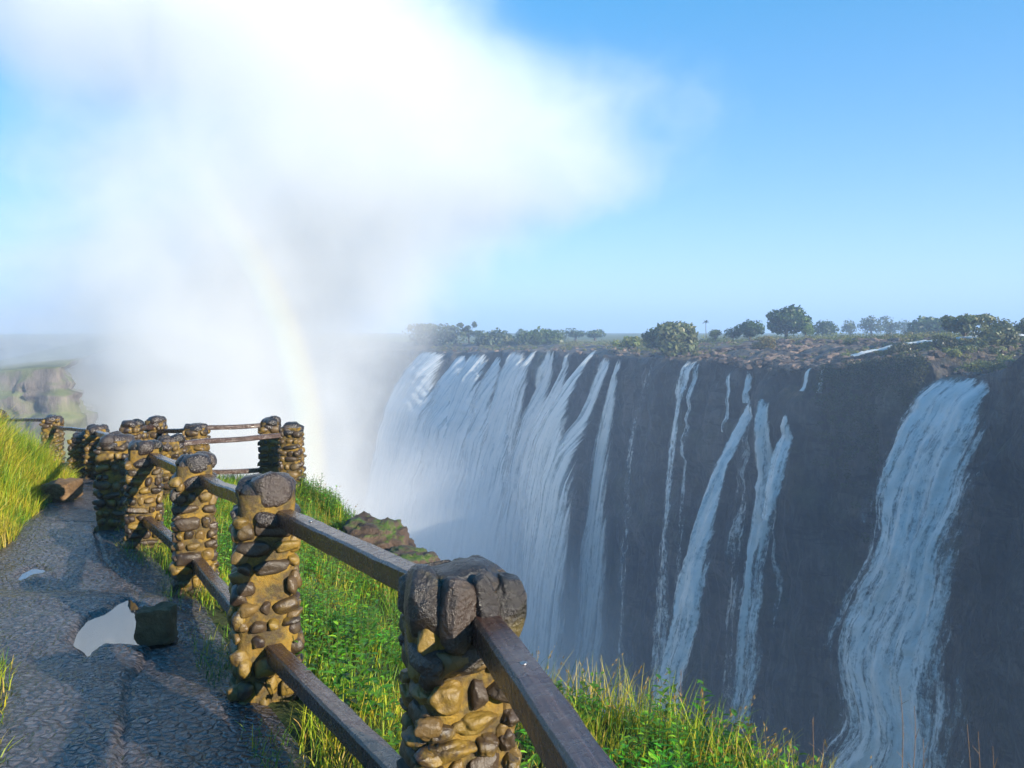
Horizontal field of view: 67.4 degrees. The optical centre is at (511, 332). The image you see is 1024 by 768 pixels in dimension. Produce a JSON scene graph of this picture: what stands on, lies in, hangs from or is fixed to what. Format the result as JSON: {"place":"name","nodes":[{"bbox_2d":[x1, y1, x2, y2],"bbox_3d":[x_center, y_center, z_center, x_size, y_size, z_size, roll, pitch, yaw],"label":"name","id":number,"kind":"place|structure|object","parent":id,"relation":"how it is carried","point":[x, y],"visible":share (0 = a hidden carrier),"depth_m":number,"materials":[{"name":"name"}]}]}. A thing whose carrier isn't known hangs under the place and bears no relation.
{"place":"outdoors","nodes":[
{"label":"outdoors","id":0,"kind":"place"},
{"bbox_2d":[0,333,139,462],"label":"cliff","id":1,"kind":"structure","parent":0,"point":[43,382],"depth_m":140.64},
{"bbox_2d":[0,476,309,767],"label":"path","id":2,"kind":"structure","parent":0,"point":[103,706],"depth_m":4.47,"materials":[{"name":"grey stone"}]},
{"bbox_2d":[18,569,44,579],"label":"puddle","id":3,"kind":"object","parent":2,"relation":"on","point":[26,574],"visible":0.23,"depth_m":7.16,"materials":[{"name":"grey"}]},
{"bbox_2d":[40,478,83,501],"bbox_3d":[-6.435,2.251,10.995,0.417,0.292,0.528,0,0,-5],"label":"stone block","id":4,"kind":"object","parent":2,"relation":"on","point":[65,490],"depth_m":10.78,"materials":[{"name":"stone"}]},
{"bbox_2d":[73,599,178,656],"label":"puddle","id":5,"kind":"object","parent":2,"relation":"on","point":[116,624],"visible":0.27,"depth_m":5.33,"materials":[{"name":"grey"}]},
{"bbox_2d":[134,601,177,645],"bbox_3d":[-2.357,1.924,5.093,0.249,0.252,0.172,0,0,-5],"label":"stone block","id":6,"kind":"object","parent":5,"relation":"on","point":[156,624],"depth_m":5.02,"materials":[{"name":"black stone"}]},
{"bbox_2d":[0,331,383,333],"bbox_3d":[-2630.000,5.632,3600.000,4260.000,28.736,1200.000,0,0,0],"label":"hills","id":7,"kind":"structure","parent":0,"point":[31,332],"depth_m":3096.27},
{"bbox_2d":[107,502,398,767],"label":"grass","id":8,"kind":"structure","parent":0,"point":[211,635],"depth_m":4.56,"materials":[{"name":"green plant"}]},
{"bbox_2d":[1,463,758,767],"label":"hillside","id":9,"kind":"structure","parent":0,"point":[282,710],"depth_m":4.91,"materials":[{"name":"green plant"}]},
{"bbox_2d":[0,630,28,762],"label":"grass","id":10,"kind":"structure","parent":9,"relation":"on","point":[2,677],"depth_m":4.21,"materials":[{"name":"green plant"}]},
{"bbox_2d":[0,406,84,548],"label":"grass","id":11,"kind":"structure","parent":9,"relation":"on","point":[28,469],"depth_m":10.68,"materials":[{"name":"green plant"}]},
{"bbox_2d":[0,409,134,531],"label":"fence","id":12,"kind":"object","parent":9,"relation":"on","point":[102,449],"visible":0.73,"depth_m":8.89,"materials":[{"name":"stone"}]},
{"bbox_2d":[119,415,306,502],"bbox_3d":[-5.105,2.140,12.721,2.379,1.474,3.380,0,0,-40],"label":"fence","id":13,"kind":"object","parent":9,"relation":"on","point":[281,449],"visible":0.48,"depth_m":12.28,"materials":[{"name":"stone"}]},
{"bbox_2d":[162,472,346,550],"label":"grass","id":14,"kind":"structure","parent":9,"relation":"on","point":[232,479],"depth_m":11.33,"materials":[{"name":"green plant"}]},
{"bbox_2d":[297,570,344,616],"bbox_3d":[-1.579,2.130,6.227,0.375,0.442,0.420,0,0,-44],"label":"leafy plant","id":15,"kind":"object","parent":9,"relation":"on","point":[319,587],"visible":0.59,"depth_m":6.19,"materials":[{"name":"green plant"}]},
{"bbox_2d":[306,638,393,722],"bbox_3d":[-0.802,1.772,3.862,0.409,0.458,0.276,0,0,0],"label":"leafy plant","id":16,"kind":"object","parent":9,"relation":"on","point":[359,683],"visible":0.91,"depth_m":3.88,"materials":[{"name":"green plant"}]},
{"bbox_2d":[334,599,379,655],"bbox_3d":[-1.074,2.060,5.322,0.223,0.345,0.422,0,0,14],"label":"leafy plant","id":17,"kind":"object","parent":9,"relation":"on","point":[351,634],"visible":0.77,"depth_m":5.33,"materials":[{"name":"green plant"}]},
{"bbox_2d":[123,439,617,767],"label":"fence","id":18,"kind":"object","parent":9,"relation":"on","point":[477,686],"visible":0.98,"depth_m":3.02,"materials":[{"name":"stone"}]},
{"bbox_2d":[342,511,415,550],"bbox_3d":[-1.782,2.965,10.167,1.049,1.048,1.194,0,0,0],"label":"boulder","id":19,"kind":"object","parent":9,"relation":"on","point":[387,533],"visible":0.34,"depth_m":9.96,"materials":[{"name":"grey stone"}]},
{"bbox_2d":[389,545,439,590],"bbox_3d":[-1.244,2.912,9.300,0.812,0.537,0.933,0,0,0],"label":"boulder","id":20,"kind":"object","parent":9,"relation":"on","point":[422,555],"visible":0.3,"depth_m":9.28,"materials":[{"name":"green stone"}]},
{"bbox_2d":[163,472,805,767],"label":"weeds","id":21,"kind":"object","parent":9,"relation":"on","point":[387,638],"visible":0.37,"depth_m":5.10,"materials":[{"name":"green plant"}]},
{"bbox_2d":[226,467,871,767],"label":"grass","id":22,"kind":"structure","parent":9,"relation":"on","point":[642,704],"depth_m":4.97,"materials":[{"name":"green plant"}]},
{"bbox_2d":[652,665,714,744],"bbox_3d":[1.165,2.568,5.235,0.401,0.540,0.399,0,0,0],"label":"leafy plant","id":23,"kind":"object","parent":9,"relation":"on","point":[664,699],"visible":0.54,"depth_m":5.16,"materials":[{"name":"green plant"}]},
{"bbox_2d":[704,705,758,767],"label":"leafy plant","id":24,"kind":"object","parent":9,"relation":"on","point":[727,732],"visible":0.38,"depth_m":4.92,"materials":[{"name":"green plant"}]},
{"bbox_2d":[752,744,819,767],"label":"leafy plant","id":25,"kind":"object","parent":9,"relation":"on","point":[794,758],"visible":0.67,"depth_m":4.56,"materials":[{"name":"green plant"}]},
{"bbox_2d":[808,717,824,767],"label":"dry stem","id":26,"kind":"object","parent":9,"relation":"on","point":[813,746],"visible":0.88,"depth_m":4.40,"materials":[{"name":"brown plant"}]},
{"bbox_2d":[900,691,927,767],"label":"dry stem","id":27,"kind":"object","parent":9,"relation":"on","point":[915,740],"visible":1,"depth_m":4.00,"materials":[{"name":"brown plant"}]},
{"bbox_2d":[967,725,997,767],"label":"dry stem","id":28,"kind":"object","parent":9,"relation":"on","point":[979,752],"visible":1,"depth_m":3.90,"materials":[{"name":"brown plant"}]},
{"bbox_2d":[361,352,443,537],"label":"waterfall","id":29,"kind":"structure","parent":0,"point":[394,478],"depth_m":262.48,"materials":[{"name":"liquid"}]},
{"bbox_2d":[412,356,465,551],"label":"waterfall","id":30,"kind":"structure","parent":0,"point":[434,430],"depth_m":248.29,"materials":[{"name":"liquid"}]},
{"bbox_2d":[430,354,485,560],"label":"waterfall","id":31,"kind":"structure","parent":0,"point":[445,513],"depth_m":239.12,"materials":[{"name":"liquid"}]},
{"bbox_2d":[451,357,500,559],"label":"waterfall","id":32,"kind":"structure","parent":0,"point":[477,426],"depth_m":233.06,"materials":[{"name":"liquid"}]},
{"bbox_2d":[0,333,957,344],"bbox_3d":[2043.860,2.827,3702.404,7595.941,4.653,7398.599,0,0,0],"label":"plateau ground","id":33,"kind":"structure","parent":0,"point":[388,337],"depth_m":665.98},
{"bbox_2d":[514,328,523,340],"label":"bush","id":34,"kind":"object","parent":33,"relation":"on","point":[518,332],"visible":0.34,"depth_m":329.53,"materials":[{"name":"green plant"}]},
{"bbox_2d":[551,329,568,340],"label":"tree","id":35,"kind":"object","parent":33,"relation":"on","point":[562,332],"visible":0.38,"depth_m":328.84,"materials":[{"name":"green plant"}]},
{"bbox_2d":[563,328,587,341],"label":"tree","id":36,"kind":"object","parent":33,"relation":"on","point":[574,333],"visible":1,"depth_m":328.87,"materials":[{"name":"green plant"}]},
{"bbox_2d":[587,329,605,340],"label":"tree","id":37,"kind":"object","parent":33,"relation":"on","point":[594,334],"visible":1,"depth_m":328.79,"materials":[{"name":"green plant"}]},
{"bbox_2d":[708,329,721,341],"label":"bush","id":38,"kind":"object","parent":33,"relation":"on","point":[714,333],"visible":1,"depth_m":204.02,"materials":[{"name":"green plant"}]},
{"bbox_2d":[723,326,741,340],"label":"bush","id":39,"kind":"object","parent":33,"relation":"on","point":[730,333],"visible":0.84,"depth_m":204.63,"materials":[{"name":"green plant"}]},
{"bbox_2d":[734,319,764,339],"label":"bush","id":40,"kind":"object","parent":33,"relation":"on","point":[748,328],"visible":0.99,"depth_m":198.24,"materials":[{"name":"green plant"}]},
{"bbox_2d":[766,304,814,338],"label":"tree","id":41,"kind":"object","parent":33,"relation":"on","point":[785,321],"visible":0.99,"depth_m":203.32,"materials":[{"name":"green plant"}]},
{"bbox_2d":[800,316,815,336],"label":"tree","id":42,"kind":"object","parent":33,"relation":"on","point":[809,330],"visible":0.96,"depth_m":199.42,"materials":[{"name":"green plant"}]},
{"bbox_2d":[811,320,839,337],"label":"bush","id":43,"kind":"object","parent":33,"relation":"on","point":[824,328],"visible":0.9,"depth_m":258.61,"materials":[{"name":"green plant"}]},
{"bbox_2d":[840,320,858,336],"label":"tree","id":44,"kind":"object","parent":33,"relation":"on","point":[850,325],"visible":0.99,"depth_m":329.82,"materials":[{"name":"green plant"}]},
{"bbox_2d":[857,315,883,336],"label":"tree","id":45,"kind":"object","parent":33,"relation":"on","point":[871,326],"visible":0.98,"depth_m":329.07,"materials":[{"name":"green plant"}]},
{"bbox_2d":[877,315,905,334],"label":"tree","id":46,"kind":"object","parent":33,"relation":"on","point":[887,325],"visible":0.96,"depth_m":328.93,"materials":[{"name":"green plant"}]},
{"bbox_2d":[897,320,909,334],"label":"tree","id":47,"kind":"object","parent":33,"relation":"on","point":[903,329],"visible":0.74,"depth_m":329.56,"materials":[{"name":"green plant"}]},
{"bbox_2d":[904,315,959,334],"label":"bush","id":48,"kind":"object","parent":33,"relation":"on","point":[928,324],"visible":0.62,"depth_m":236.33,"materials":[{"name":"green plant"}]},
{"bbox_2d":[465,352,522,565],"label":"waterfall","id":49,"kind":"structure","parent":0,"point":[484,515],"depth_m":224.71,"materials":[{"name":"liquid"}]},
{"bbox_2d":[0,338,1023,767],"bbox_3d":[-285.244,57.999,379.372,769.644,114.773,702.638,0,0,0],"label":"cliff","id":50,"kind":"structure","parent":0,"point":[332,398],"depth_m":148.47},
{"bbox_2d":[402,323,441,345],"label":"tree","id":51,"kind":"object","parent":50,"relation":"on","point":[424,335],"visible":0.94,"depth_m":317.23,"materials":[{"name":"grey plant"}]},
{"bbox_2d":[431,323,467,345],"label":"tree","id":52,"kind":"object","parent":50,"relation":"on","point":[443,332],"visible":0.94,"depth_m":308.03,"materials":[{"name":"green plant"}]},
{"bbox_2d":[456,321,479,343],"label":"tree","id":53,"kind":"object","parent":50,"relation":"on","point":[468,332],"visible":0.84,"depth_m":299.14,"materials":[{"name":"green plant"}]},
{"bbox_2d":[473,327,514,345],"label":"bush","id":54,"kind":"object","parent":50,"relation":"on","point":[493,337],"visible":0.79,"depth_m":287.03,"materials":[{"name":"green plant"}]},
{"bbox_2d":[502,337,516,344],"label":"bush","id":55,"kind":"object","parent":50,"relation":"on","point":[508,342],"visible":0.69,"depth_m":278.69,"materials":[{"name":"green plant"}]},
{"bbox_2d":[514,326,563,345],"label":"bush","id":56,"kind":"object","parent":50,"relation":"on","point":[542,336],"visible":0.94,"depth_m":266.88,"materials":[{"name":"green plant"}]},
{"bbox_2d":[610,336,642,350],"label":"bush","id":57,"kind":"object","parent":50,"relation":"on","point":[633,342],"visible":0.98,"depth_m":193.85,"materials":[{"name":"green plant"}]},
{"bbox_2d":[641,320,698,356],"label":"bush","id":58,"kind":"object","parent":50,"relation":"on","point":[670,339],"visible":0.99,"depth_m":171.53,"materials":[{"name":"green plant"}]},
{"bbox_2d":[416,330,1023,372],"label":"undergrowth","id":59,"kind":"object","parent":50,"relation":"on","point":[989,366],"visible":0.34,"depth_m":147.21,"materials":[{"name":"green plant"}]},
{"bbox_2d":[443,336,1023,381],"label":"rubble","id":60,"kind":"object","parent":50,"relation":"on","point":[794,363],"visible":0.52,"depth_m":145.24,"materials":[{"name":"grey stone"}]},
{"bbox_2d":[752,335,775,348],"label":"bush","id":61,"kind":"object","parent":50,"relation":"on","point":[766,341],"visible":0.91,"depth_m":159.29,"materials":[{"name":"green plant"}]},
{"bbox_2d":[842,338,859,344],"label":"bush","id":62,"kind":"object","parent":50,"relation":"on","point":[850,341],"visible":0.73,"depth_m":149.39,"materials":[{"name":"green plant"}]},
{"bbox_2d":[810,350,930,543],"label":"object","id":63,"kind":"object","parent":50,"relation":"on","point":[832,380],"visible":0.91,"depth_m":121.45,"materials":[{"name":"grey stone"}]},
{"bbox_2d":[885,341,917,355],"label":"bush","id":64,"kind":"object","parent":50,"relation":"on","point":[899,346],"visible":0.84,"depth_m":123.39,"materials":[{"name":"green plant"}]},
{"bbox_2d":[851,334,1023,355],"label":"cascade","id":65,"kind":"object","parent":50,"relation":"on","point":[882,348],"visible":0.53,"depth_m":125.86,"materials":[{"name":"liquid"}]},
{"bbox_2d":[931,334,964,348],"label":"bush","id":66,"kind":"object","parent":50,"relation":"on","point":[942,341],"visible":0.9,"depth_m":120.89,"materials":[{"name":"green plant"}]},
{"bbox_2d":[939,312,998,340],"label":"acacia tree","id":67,"kind":"object","parent":50,"relation":"on","point":[961,324],"visible":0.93,"depth_m":128.07,"materials":[{"name":"green plant"}]},
{"bbox_2d":[967,318,1022,346],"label":"bush","id":68,"kind":"object","parent":50,"relation":"on","point":[1003,332],"visible":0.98,"depth_m":118.93,"materials":[{"name":"green plant"}]},
{"bbox_2d":[1011,318,1023,337],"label":"bush","id":69,"kind":"object","parent":50,"relation":"on","point":[1019,326],"visible":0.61,"depth_m":124.65,"materials":[{"name":"green plant"}]},
{"bbox_2d":[0,0,1023,332],"label":"sky","id":70,"kind":"structure","parent":0,"point":[386,166],"materials":[{"name":"blue"}]},
{"bbox_2d":[494,351,535,568],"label":"waterfall","id":71,"kind":"structure","parent":0,"point":[514,410],"depth_m":221.72,"materials":[{"name":"liquid"}]},
{"bbox_2d":[496,351,553,596],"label":"waterfall","id":72,"kind":"structure","parent":0,"point":[538,399],"depth_m":214.98,"materials":[{"name":"liquid"}]},
{"bbox_2d":[510,355,567,640],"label":"waterfall","id":73,"kind":"structure","parent":0,"point":[532,443],"depth_m":205.36,"materials":[{"name":"liquid"}]},
{"bbox_2d":[518,350,595,657],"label":"waterfall","id":74,"kind":"structure","parent":0,"point":[549,438],"depth_m":192.07,"materials":[{"name":"liquid"}]},
{"bbox_2d":[523,359,608,680],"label":"waterfall","id":75,"kind":"structure","parent":0,"point":[545,567],"depth_m":183.74,"materials":[{"name":"liquid"}]},
{"bbox_2d":[570,362,619,703],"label":"waterfall","id":76,"kind":"structure","parent":0,"point":[590,575],"depth_m":185.08,"materials":[{"name":"liquid"}]},
{"bbox_2d":[615,435,632,657],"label":"waterfall","id":77,"kind":"structure","parent":0,"point":[622,567],"depth_m":171.22,"materials":[{"name":"liquid"}]},
{"bbox_2d":[651,361,695,707],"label":"waterfall","id":78,"kind":"structure","parent":0,"point":[681,388],"depth_m":157.82,"materials":[{"name":"liquid"}]},
{"bbox_2d":[671,364,698,663],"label":"waterfall","id":79,"kind":"structure","parent":0,"point":[693,383],"depth_m":158.39,"materials":[{"name":"liquid"}]},
{"bbox_2d":[653,401,752,713],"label":"waterfall","id":80,"kind":"structure","parent":0,"point":[687,598],"depth_m":135.91,"materials":[{"name":"liquid"}]},
{"bbox_2d":[721,374,729,431],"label":"waterfall","id":81,"kind":"structure","parent":0,"point":[727,394],"depth_m":148.98,"materials":[{"name":"liquid"}]},
{"bbox_2d":[724,440,748,720],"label":"waterfall","id":82,"kind":"structure","parent":0,"point":[738,521],"depth_m":141.09,"materials":[{"name":"liquid"}]},
{"bbox_2d":[742,374,751,402],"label":"waterfall","id":83,"kind":"structure","parent":0,"point":[747,388],"depth_m":145.49,"materials":[{"name":"liquid"}]},
{"bbox_2d":[731,399,773,731],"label":"waterfall","id":84,"kind":"structure","parent":0,"point":[759,529],"depth_m":134.36,"materials":[{"name":"liquid"}]},
{"bbox_2d":[761,415,792,520],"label":"waterfall","id":85,"kind":"structure","parent":0,"point":[775,477],"depth_m":129.47,"materials":[{"name":"liquid"}]},
{"bbox_2d":[772,510,781,599],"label":"waterfall","id":86,"kind":"structure","parent":0,"point":[777,570],"depth_m":133.65,"materials":[{"name":"liquid"}]},
{"bbox_2d":[799,368,810,390],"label":"waterfall","id":87,"kind":"structure","parent":0,"point":[805,380],"depth_m":132.00,"materials":[{"name":"liquid"}]},
{"bbox_2d":[816,371,822,392],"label":"waterfall","id":88,"kind":"structure","parent":0,"point":[820,385],"depth_m":129.53,"materials":[{"name":"liquid"}]},
{"bbox_2d":[820,378,988,767],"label":"waterfall","id":89,"kind":"structure","parent":0,"point":[903,569],"depth_m":101.19,"materials":[{"name":"liquid"}]}
]}

